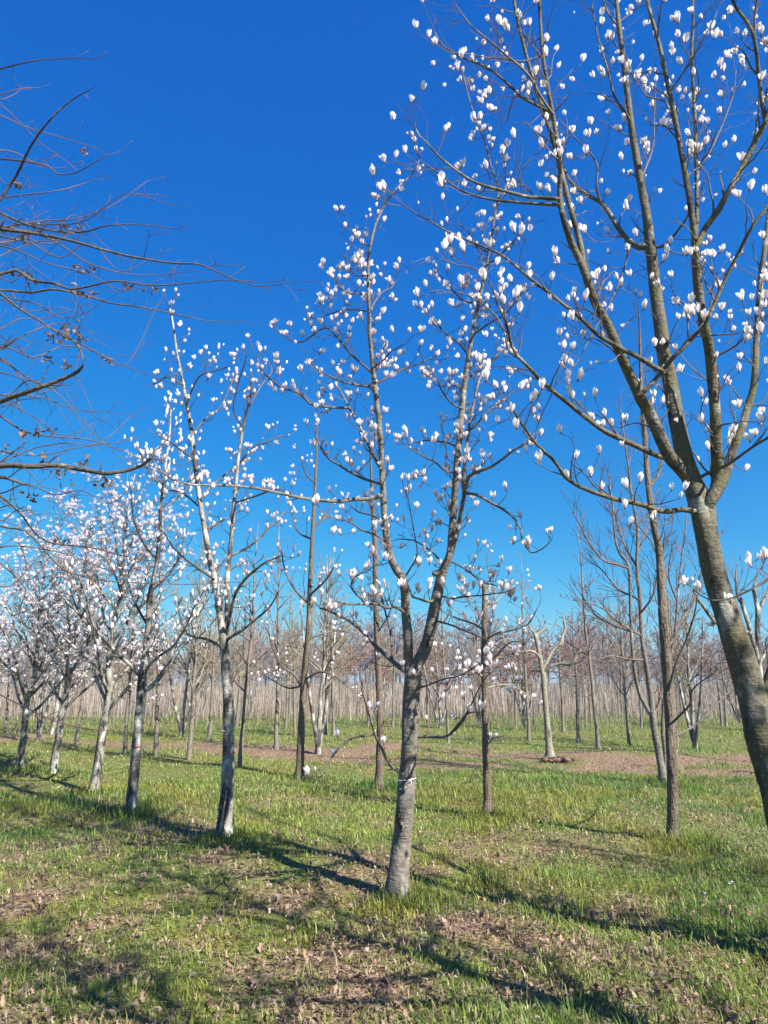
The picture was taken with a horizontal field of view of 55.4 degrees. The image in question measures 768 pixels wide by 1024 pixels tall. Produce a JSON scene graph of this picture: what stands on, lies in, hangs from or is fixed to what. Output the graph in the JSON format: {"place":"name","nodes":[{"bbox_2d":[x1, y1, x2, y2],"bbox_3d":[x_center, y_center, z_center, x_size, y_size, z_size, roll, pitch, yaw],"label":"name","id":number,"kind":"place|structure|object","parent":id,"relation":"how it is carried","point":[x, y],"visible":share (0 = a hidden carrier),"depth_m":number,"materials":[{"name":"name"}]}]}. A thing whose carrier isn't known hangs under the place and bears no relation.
{"place":"outdoors","nodes":[
{"label":"outdoors","id":0,"kind":"place"},
{"bbox_2d":[0,663,739,719],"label":"dry grass","id":1,"kind":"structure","parent":0,"point":[500,698],"depth_m":36.85,"materials":[{"name":"plant"}]},
{"bbox_2d":[0,682,767,1023],"bbox_3d":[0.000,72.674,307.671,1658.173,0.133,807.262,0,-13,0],"label":"ground","id":2,"kind":"structure","parent":0,"point":[358,754],"depth_m":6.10,"materials":[{"name":"green plant"}]},
{"bbox_2d":[0,566,19,670],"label":"magnolia tree","id":3,"kind":"object","parent":2,"relation":"on","point":[9,593],"visible":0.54,"depth_m":16.60,"materials":[{"name":"white plant"}]},
{"bbox_2d":[0,588,23,684],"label":"magnolia tree","id":4,"kind":"object","parent":2,"relation":"on","point":[2,680],"visible":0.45,"depth_m":24.92,"materials":[{"name":"white plant"}]},
{"bbox_2d":[2,575,32,733],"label":"young tree","id":5,"kind":"object","parent":2,"relation":"on","point":[6,709],"visible":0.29,"depth_m":23.04,"materials":[{"name":"grey plant"}]},
{"bbox_2d":[14,590,45,692],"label":"young tree","id":6,"kind":"object","parent":2,"relation":"on","point":[33,647],"visible":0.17,"depth_m":27.18,"materials":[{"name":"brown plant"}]},
{"bbox_2d":[19,619,43,719],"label":"young tree","id":7,"kind":"object","parent":2,"relation":"on","point":[31,706],"visible":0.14,"depth_m":30.83,"materials":[{"name":"grey plant"}]},
{"bbox_2d":[13,600,80,741],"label":"young tree","id":8,"kind":"object","parent":2,"relation":"on","point":[40,724],"visible":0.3,"depth_m":19.64,"materials":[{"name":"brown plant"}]},
{"bbox_2d":[0,505,114,769],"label":"magnolia tree","id":9,"kind":"object","parent":2,"relation":"on","point":[27,696],"visible":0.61,"depth_m":13.93,"materials":[{"name":"white plant"}]},
{"bbox_2d":[20,574,114,734],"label":"magnolia tree","id":10,"kind":"object","parent":2,"relation":"on","point":[55,716],"visible":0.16,"depth_m":21.89,"materials":[{"name":"white plant"}]},
{"bbox_2d":[61,554,105,745],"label":"young tree","id":11,"kind":"object","parent":2,"relation":"on","point":[76,741],"visible":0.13,"depth_m":18.73,"materials":[{"name":"grey plant"}]},
{"bbox_2d":[10,487,159,773],"bbox_3d":[-5.505,2.177,13.742,2.490,5.323,3.488,9,-16,-35],"label":"magnolia tree","id":12,"kind":"object","parent":2,"relation":"on","point":[64,702],"visible":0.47,"depth_m":13.41,"materials":[{"name":"white plant"}]},
{"bbox_2d":[77,616,127,680],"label":"young tree","id":13,"kind":"object","parent":2,"relation":"on","point":[105,660],"visible":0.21,"depth_m":22.13,"materials":[{"name":"grey plant"}]},
{"bbox_2d":[91,654,119,710],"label":"young tree","id":14,"kind":"object","parent":2,"relation":"on","point":[102,685],"visible":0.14,"depth_m":29.81,"materials":[{"name":"grey plant"}]},
{"bbox_2d":[14,448,209,792],"bbox_3d":[-4.275,1.643,11.424,2.957,5.415,2.645,-9,-16,34],"label":"magnolia tree","id":15,"kind":"object","parent":2,"relation":"on","point":[108,682],"visible":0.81,"depth_m":11.56,"materials":[{"name":"white plant"}]},
{"bbox_2d":[99,663,127,726],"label":"young tree","id":16,"kind":"object","parent":2,"relation":"on","point":[114,688],"visible":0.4,"depth_m":26.34,"materials":[{"name":"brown plant"}]},
{"bbox_2d":[114,655,134,693],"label":"young tree","id":17,"kind":"object","parent":2,"relation":"on","point":[124,677],"visible":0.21,"depth_m":45.07,"materials":[{"name":"grey plant"}]},
{"bbox_2d":[104,569,166,753],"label":"young tree","id":18,"kind":"object","parent":2,"relation":"on","point":[125,739],"visible":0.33,"depth_m":16.71,"materials":[{"name":"grey plant"}]},
{"bbox_2d":[65,391,221,816],"bbox_3d":[-3.004,0.983,9.552,1.862,5.763,1.853,0,-13,0],"label":"magnolia tree","id":19,"kind":"object","parent":2,"relation":"on","point":[142,690],"visible":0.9,"depth_m":9.45,"materials":[{"name":"white plant"}]},
{"bbox_2d":[133,569,169,701],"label":"young tree","id":20,"kind":"object","parent":2,"relation":"on","point":[151,636],"visible":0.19,"depth_m":23.01,"materials":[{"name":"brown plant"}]},
{"bbox_2d":[140,659,162,719],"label":"young tree","id":21,"kind":"object","parent":2,"relation":"on","point":[147,694],"visible":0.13,"depth_m":29.50,"materials":[{"name":"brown plant"}]},
{"bbox_2d":[148,625,171,713],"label":"young tree","id":22,"kind":"object","parent":2,"relation":"on","point":[155,670],"visible":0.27,"depth_m":33.86,"materials":[{"name":"brown plant"}]},
{"bbox_2d":[148,619,172,725],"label":"young tree","id":23,"kind":"object","parent":2,"relation":"on","point":[153,672],"visible":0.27,"depth_m":26.22,"materials":[{"name":"brown plant"}]},
{"bbox_2d":[0,50,322,733],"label":"overhanging tree","id":24,"kind":"object","parent":2,"relation":"on","point":[42,465],"visible":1,"depth_m":3.79,"materials":[{"name":"brown plant"}]},
{"bbox_2d":[135,505,188,755],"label":"young tree","id":25,"kind":"object","parent":2,"relation":"on","point":[156,743],"visible":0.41,"depth_m":16.05,"materials":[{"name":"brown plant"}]},
{"bbox_2d":[156,632,181,694],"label":"young tree","id":26,"kind":"object","parent":2,"relation":"on","point":[170,664],"visible":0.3,"depth_m":48.67,"materials":[{"name":"brown plant"}]},
{"bbox_2d":[158,525,229,759],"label":"young tree","id":27,"kind":"object","parent":2,"relation":"on","point":[193,684],"visible":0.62,"depth_m":15.51,"materials":[{"name":"brown plant"}]},
{"bbox_2d":[163,576,230,736],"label":"young tree","id":28,"kind":"object","parent":2,"relation":"on","point":[182,725],"visible":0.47,"depth_m":21.26,"materials":[{"name":"grey plant"}]},
{"bbox_2d":[181,613,215,725],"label":"young tree","id":29,"kind":"object","parent":2,"relation":"on","point":[199,684],"visible":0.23,"depth_m":26.14,"materials":[{"name":"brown plant"}]},
{"bbox_2d":[182,632,217,718],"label":"young tree","id":30,"kind":"object","parent":2,"relation":"on","point":[204,682],"visible":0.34,"depth_m":29.90,"materials":[{"name":"brown plant"}]},
{"bbox_2d":[198,619,219,716],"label":"young tree","id":31,"kind":"object","parent":2,"relation":"on","point":[206,683],"visible":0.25,"depth_m":33.61,"materials":[{"name":"brown plant"}]},
{"bbox_2d":[174,555,246,737],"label":"young tree","id":32,"kind":"object","parent":2,"relation":"on","point":[211,700],"visible":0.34,"depth_m":20.58,"materials":[{"name":"brown plant"}]},
{"bbox_2d":[139,287,302,838],"bbox_3d":[-1.934,0.270,8.274,2.233,6.577,2.116,0,-13,0],"label":"magnolia tree","id":33,"kind":"object","parent":2,"relation":"on","point":[226,810],"visible":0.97,"depth_m":8.32,"materials":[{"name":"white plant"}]},
{"bbox_2d":[214,604,261,700],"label":"young tree","id":34,"kind":"object","parent":2,"relation":"on","point":[234,666],"visible":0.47,"depth_m":22.21,"materials":[{"name":"brown plant"}]},
{"bbox_2d":[232,620,249,721],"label":"young tree","id":35,"kind":"object","parent":2,"relation":"on","point":[238,664],"visible":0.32,"depth_m":29.34,"materials":[{"name":"brown plant"}]},
{"bbox_2d":[230,578,257,728],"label":"young tree","id":36,"kind":"object","parent":2,"relation":"on","point":[237,709],"visible":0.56,"depth_m":25.73,"materials":[{"name":"brown plant"}]},
{"bbox_2d":[213,523,282,766],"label":"young tree","id":37,"kind":"object","parent":2,"relation":"on","point":[241,740],"visible":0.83,"depth_m":13.86,"materials":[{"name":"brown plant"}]},
{"bbox_2d":[239,612,260,716],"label":"young tree","id":38,"kind":"object","parent":2,"relation":"on","point":[252,658],"visible":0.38,"depth_m":33.54,"materials":[{"name":"brown plant"}]},
{"bbox_2d":[242,628,268,709],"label":"young tree","id":39,"kind":"object","parent":2,"relation":"on","point":[254,673],"visible":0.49,"depth_m":36.56,"materials":[{"name":"brown plant"}]},
{"bbox_2d":[258,535,303,749],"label":"young tree","id":40,"kind":"object","parent":2,"relation":"on","point":[276,742],"visible":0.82,"depth_m":18.11,"materials":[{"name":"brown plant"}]},
{"bbox_2d":[258,605,309,721],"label":"young tree","id":41,"kind":"object","parent":2,"relation":"on","point":[289,707],"visible":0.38,"depth_m":29.65,"materials":[{"name":"brown plant"}]},
{"bbox_2d":[267,588,302,728],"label":"young tree","id":42,"kind":"object","parent":2,"relation":"on","point":[287,684],"visible":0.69,"depth_m":25.84,"materials":[{"name":"brown plant"}]},
{"bbox_2d":[280,618,302,705],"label":"young tree","id":43,"kind":"object","parent":2,"relation":"on","point":[292,663],"visible":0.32,"depth_m":40.32,"materials":[{"name":"brown plant"}]},
{"bbox_2d":[266,625,320,735],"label":"young tree","id":44,"kind":"object","parent":2,"relation":"on","point":[294,709],"visible":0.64,"depth_m":22.02,"materials":[{"name":"brown plant"}]},
{"bbox_2d":[250,424,365,780],"bbox_3d":[-1.363,1.446,12.990,2.081,6.427,1.531,0,-13,0],"label":"magnolia tree","id":45,"kind":"object","parent":2,"relation":"on","point":[300,750],"visible":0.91,"depth_m":12.79,"materials":[{"name":"brown plant"}]},
{"bbox_2d":[280,548,374,753],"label":"young tree","id":46,"kind":"object","parent":2,"relation":"on","point":[318,731],"visible":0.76,"depth_m":17.17,"materials":[{"name":"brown plant"}]},
{"bbox_2d":[308,631,348,685],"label":"young tree","id":47,"kind":"object","parent":2,"relation":"on","point":[322,659],"visible":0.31,"depth_m":25.72,"materials":[{"name":"brown plant"}]},
{"bbox_2d":[303,559,357,734],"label":"young tree","id":48,"kind":"object","parent":2,"relation":"on","point":[326,722],"visible":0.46,"depth_m":22.28,"materials":[{"name":"brown plant"}]},
{"bbox_2d":[311,552,354,734],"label":"young tree","id":49,"kind":"object","parent":2,"relation":"on","point":[332,705],"visible":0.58,"depth_m":21.84,"materials":[{"name":"brown plant"}]},
{"bbox_2d":[320,595,345,721],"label":"young tree","id":50,"kind":"object","parent":2,"relation":"on","point":[330,717],"visible":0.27,"depth_m":28.79,"materials":[{"name":"brown plant"}]},
{"bbox_2d":[322,621,355,713],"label":"young tree","id":51,"kind":"object","parent":2,"relation":"on","point":[339,682],"visible":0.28,"depth_m":36.49,"materials":[{"name":"brown plant"}]},
{"bbox_2d":[334,657,354,709],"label":"young tree","id":52,"kind":"object","parent":2,"relation":"on","point":[341,683],"visible":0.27,"depth_m":39.85,"materials":[{"name":"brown plant"}]},
{"bbox_2d":[149,55,553,904],"bbox_3d":[-0.114,-0.855,6.292,3.034,7.876,2.252,0,-13,0],"label":"magnolia tree","id":53,"kind":"object","parent":2,"relation":"on","point":[399,861],"visible":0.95,"depth_m":6.07,"materials":[{"name":"grey plant"}]},
{"bbox_2d":[339,642,390,726],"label":"russet tree","id":54,"kind":"object","parent":2,"relation":"on","point":[368,669],"visible":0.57,"depth_m":27.08,"materials":[{"name":"brown plant"}]},
{"bbox_2d":[0,703,741,739],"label":"rough herbs","id":55,"kind":"object","parent":2,"relation":"on","point":[511,721],"visible":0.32,"depth_m":26.48,"materials":[{"name":"plant"}]},
{"bbox_2d":[355,435,397,790],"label":"young tree","id":56,"kind":"object","parent":2,"relation":"on","point":[379,774],"visible":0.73,"depth_m":11.53,"materials":[{"name":"brown plant"}]},
{"bbox_2d":[0,725,767,1023],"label":"leaf litter","id":57,"kind":"object","parent":2,"relation":"on","point":[319,998],"visible":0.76,"depth_m":4.57,"materials":[{"name":"brown plant"}]},
{"bbox_2d":[0,597,767,690],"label":"woodland","id":58,"kind":"object","parent":2,"relation":"on","point":[417,643],"visible":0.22,"depth_m":96.34,"materials":[{"name":"brown plant"}]},
{"bbox_2d":[369,632,399,702],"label":"young tree","id":59,"kind":"object","parent":2,"relation":"on","point":[383,679],"visible":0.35,"depth_m":39.52,"materials":[{"name":"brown plant"}]},
{"bbox_2d":[381,601,402,728],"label":"young tree","id":60,"kind":"object","parent":2,"relation":"on","point":[394,667],"visible":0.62,"depth_m":25.48,"materials":[{"name":"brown plant"}]},
{"bbox_2d":[413,648,451,724],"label":"russet tree","id":61,"kind":"object","parent":2,"relation":"on","point":[427,694],"visible":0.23,"depth_m":27.23,"materials":[{"name":"brown plant"}]},
{"bbox_2d":[421,623,456,727],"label":"young tree","id":62,"kind":"object","parent":2,"relation":"on","point":[440,719],"visible":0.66,"depth_m":25.43,"materials":[{"name":"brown plant"}]},
{"bbox_2d":[422,642,456,722],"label":"young tree","id":63,"kind":"object","parent":2,"relation":"on","point":[436,678],"visible":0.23,"depth_m":28.44,"materials":[{"name":"brown plant"}]},
{"bbox_2d":[432,592,461,742],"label":"young tree","id":64,"kind":"object","parent":2,"relation":"on","point":[442,664],"visible":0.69,"depth_m":19.91,"materials":[{"name":"brown plant"}]},
{"bbox_2d":[466,641,480,718],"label":"young tree","id":65,"kind":"object","parent":2,"relation":"on","point":[474,676],"visible":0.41,"depth_m":31.83,"materials":[{"name":"brown plant"}]},
{"bbox_2d":[460,632,498,724],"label":"young tree","id":66,"kind":"object","parent":2,"relation":"on","point":[479,716],"visible":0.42,"depth_m":28.14,"materials":[{"name":"brown plant"}]},
{"bbox_2d":[433,543,542,817],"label":"magnolia tree","id":67,"kind":"object","parent":2,"relation":"on","point":[487,791],"visible":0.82,"depth_m":9.31,"materials":[{"name":"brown plant"}]},
{"bbox_2d":[488,640,538,725],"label":"russet tree","id":68,"kind":"object","parent":2,"relation":"on","point":[515,702],"visible":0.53,"depth_m":26.65,"materials":[{"name":"brown plant"}]},
{"bbox_2d":[507,654,530,714],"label":"young tree","id":69,"kind":"object","parent":2,"relation":"on","point":[521,706],"visible":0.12,"depth_m":31.91,"materials":[{"name":"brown plant"}]},
{"bbox_2d":[500,554,540,740],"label":"young tree","id":70,"kind":"object","parent":2,"relation":"on","point":[524,644],"visible":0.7,"depth_m":19.79,"materials":[{"name":"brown plant"}]},
{"bbox_2d":[502,620,538,730],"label":"young tree","id":71,"kind":"object","parent":2,"relation":"on","point":[522,685],"visible":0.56,"depth_m":24.55,"materials":[{"name":"brown plant"}]},
{"bbox_2d":[518,648,537,714],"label":"young tree","id":72,"kind":"object","parent":2,"relation":"on","point":[529,685],"visible":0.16,"depth_m":35.33,"materials":[{"name":"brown plant"}]},
{"bbox_2d":[520,658,549,723],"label":"young tree","id":73,"kind":"object","parent":2,"relation":"on","point":[533,693],"visible":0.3,"depth_m":28.00,"materials":[{"name":"brown plant"}]},
{"bbox_2d":[502,615,581,756],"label":"pollarded tree","id":74,"kind":"object","parent":2,"relation":"on","point":[549,750],"visible":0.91,"depth_m":15.48,"materials":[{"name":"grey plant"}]},
{"bbox_2d":[540,756,576,761],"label":"bark chunks","id":75,"kind":"object","parent":2,"relation":"on","point":[559,759],"visible":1,"depth_m":14.82,"materials":[{"name":"brown wood"}]},
{"bbox_2d":[529,635,588,731],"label":"russet tree","id":76,"kind":"object","parent":2,"relation":"on","point":[558,653],"visible":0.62,"depth_m":23.93,"materials":[{"name":"brown plant"}]},
{"bbox_2d":[367,0,767,827],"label":"magnolia tree","id":77,"kind":"object","parent":2,"relation":"on","point":[749,684],"visible":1,"depth_m":5.00,"materials":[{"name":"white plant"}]},
{"bbox_2d":[561,653,580,708],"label":"young tree","id":78,"kind":"object","parent":2,"relation":"on","point":[570,678],"visible":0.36,"depth_m":41.38,"materials":[{"name":"brown plant"}]},
{"bbox_2d":[558,650,585,700],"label":"young tree","id":79,"kind":"object","parent":2,"relation":"on","point":[564,680],"visible":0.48,"depth_m":34.69,"materials":[{"name":"brown plant"}]},
{"bbox_2d":[537,606,607,743],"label":"young tree","id":80,"kind":"object","parent":2,"relation":"on","point":[578,738],"visible":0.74,"depth_m":19.19,"materials":[{"name":"brown plant"}]},
{"bbox_2d":[569,630,587,718],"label":"young tree","id":81,"kind":"object","parent":2,"relation":"on","point":[582,677],"visible":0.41,"depth_m":31.58,"materials":[{"name":"brown plant"}]},
{"bbox_2d":[565,662,595,729],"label":"young tree","id":82,"kind":"object","parent":2,"relation":"on","point":[584,689],"visible":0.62,"depth_m":24.44,"materials":[{"name":"brown plant"}]},
{"bbox_2d":[564,645,601,723],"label":"young tree","id":83,"kind":"object","parent":2,"relation":"on","point":[587,678],"visible":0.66,"depth_m":27.74,"materials":[{"name":"brown plant"}]},
{"bbox_2d":[554,523,623,748],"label":"young tree","id":84,"kind":"object","parent":2,"relation":"on","point":[597,735],"visible":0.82,"depth_m":17.91,"materials":[{"name":"brown plant"}]},
{"bbox_2d":[606,641,625,704],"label":"young tree","id":85,"kind":"object","parent":2,"relation":"on","point":[615,669],"visible":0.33,"depth_m":45.00,"materials":[{"name":"brown plant"}]},
{"bbox_2d":[606,616,629,713],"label":"young tree","id":86,"kind":"object","parent":2,"relation":"on","point":[616,670],"visible":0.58,"depth_m":35.07,"materials":[{"name":"brown plant"}]},
{"bbox_2d":[606,646,631,708],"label":"young tree","id":87,"kind":"object","parent":2,"relation":"on","point":[619,677],"visible":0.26,"depth_m":41.81,"materials":[{"name":"brown plant"}]},
{"bbox_2d":[611,628,630,723],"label":"young tree","id":88,"kind":"object","parent":2,"relation":"on","point":[621,684],"visible":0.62,"depth_m":28.12,"materials":[{"name":"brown plant"}]},
{"bbox_2d":[610,628,634,701],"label":"young tree","id":89,"kind":"object","parent":2,"relation":"on","point":[621,669],"visible":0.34,"depth_m":30.89,"materials":[{"name":"brown plant"}]},
{"bbox_2d":[597,576,659,745],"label":"young tree","id":90,"kind":"object","parent":2,"relation":"on","point":[624,677],"visible":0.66,"depth_m":19.08,"materials":[{"name":"brown plant"}]},
{"bbox_2d":[625,612,649,728],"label":"young tree","id":91,"kind":"object","parent":2,"relation":"on","point":[638,663],"visible":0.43,"depth_m":24.66,"materials":[{"name":"brown plant"}]},
{"bbox_2d":[558,391,729,785],"bbox_3d":[4.553,1.072,12.335,3.702,6.860,2.291,0,-13,0],"label":"young tree","id":92,"kind":"object","parent":2,"relation":"on","point":[651,710],"visible":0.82,"depth_m":12.21,"materials":[{"name":"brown plant"}]},
{"bbox_2d":[628,610,659,703],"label":"young tree","id":93,"kind":"object","parent":2,"relation":"on","point":[644,670],"visible":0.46,"depth_m":20.77,"materials":[{"name":"brown plant"}]},
{"bbox_2d":[649,584,688,749],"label":"young tree","id":94,"kind":"object","parent":2,"relation":"on","point":[677,737],"visible":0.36,"depth_m":17.63,"materials":[{"name":"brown plant"}]},
{"bbox_2d":[617,288,733,843],"bbox_3d":[3.173,0.423,8.299,1.095,6.302,1.777,-7,-15,28],"label":"young tree","id":95,"kind":"object","parent":2,"relation":"on","point":[671,735],"visible":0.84,"depth_m":7.77,"materials":[{"name":"brown plant"}]},
{"bbox_2d":[647,575,721,748],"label":"young tree","id":96,"kind":"object","parent":2,"relation":"on","point":[694,732],"visible":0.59,"depth_m":17.80,"materials":[{"name":"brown plant"}]},
{"bbox_2d":[673,648,698,723],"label":"young tree","id":97,"kind":"object","parent":2,"relation":"on","point":[683,690],"visible":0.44,"depth_m":27.45,"materials":[{"name":"brown plant"}]},
{"bbox_2d":[689,633,732,725],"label":"russet tree","id":98,"kind":"object","parent":2,"relation":"on","point":[718,688],"visible":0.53,"depth_m":26.23,"materials":[{"name":"brown plant"}]},
{"bbox_2d":[694,634,730,726],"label":"young tree","id":99,"kind":"object","parent":2,"relation":"on","point":[725,711],"visible":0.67,"depth_m":25.86,"materials":[{"name":"brown plant"}]},
{"bbox_2d":[711,672,730,719],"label":"young tree","id":100,"kind":"object","parent":2,"relation":"on","point":[725,693],"visible":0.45,"depth_m":30.87,"materials":[{"name":"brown plant"}]},
{"bbox_2d":[713,660,733,707],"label":"young tree","id":101,"kind":"object","parent":2,"relation":"on","point":[726,683],"visible":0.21,"depth_m":37.09,"materials":[{"name":"brown plant"}]},
{"bbox_2d":[686,553,767,676],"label":"pollarded tree","id":102,"kind":"object","parent":2,"relation":"on","point":[755,643],"visible":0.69,"depth_m":15.36,"materials":[{"name":"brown plant"}]},
{"bbox_2d":[719,655,740,724],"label":"young tree","id":103,"kind":"object","parent":2,"relation":"on","point":[737,718],"visible":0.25,"depth_m":27.59,"materials":[{"name":"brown plant"}]},
{"bbox_2d":[0,0,767,681],"label":"sky","id":104,"kind":"structure","parent":0,"point":[261,117],"materials":[{"name":"blue"}]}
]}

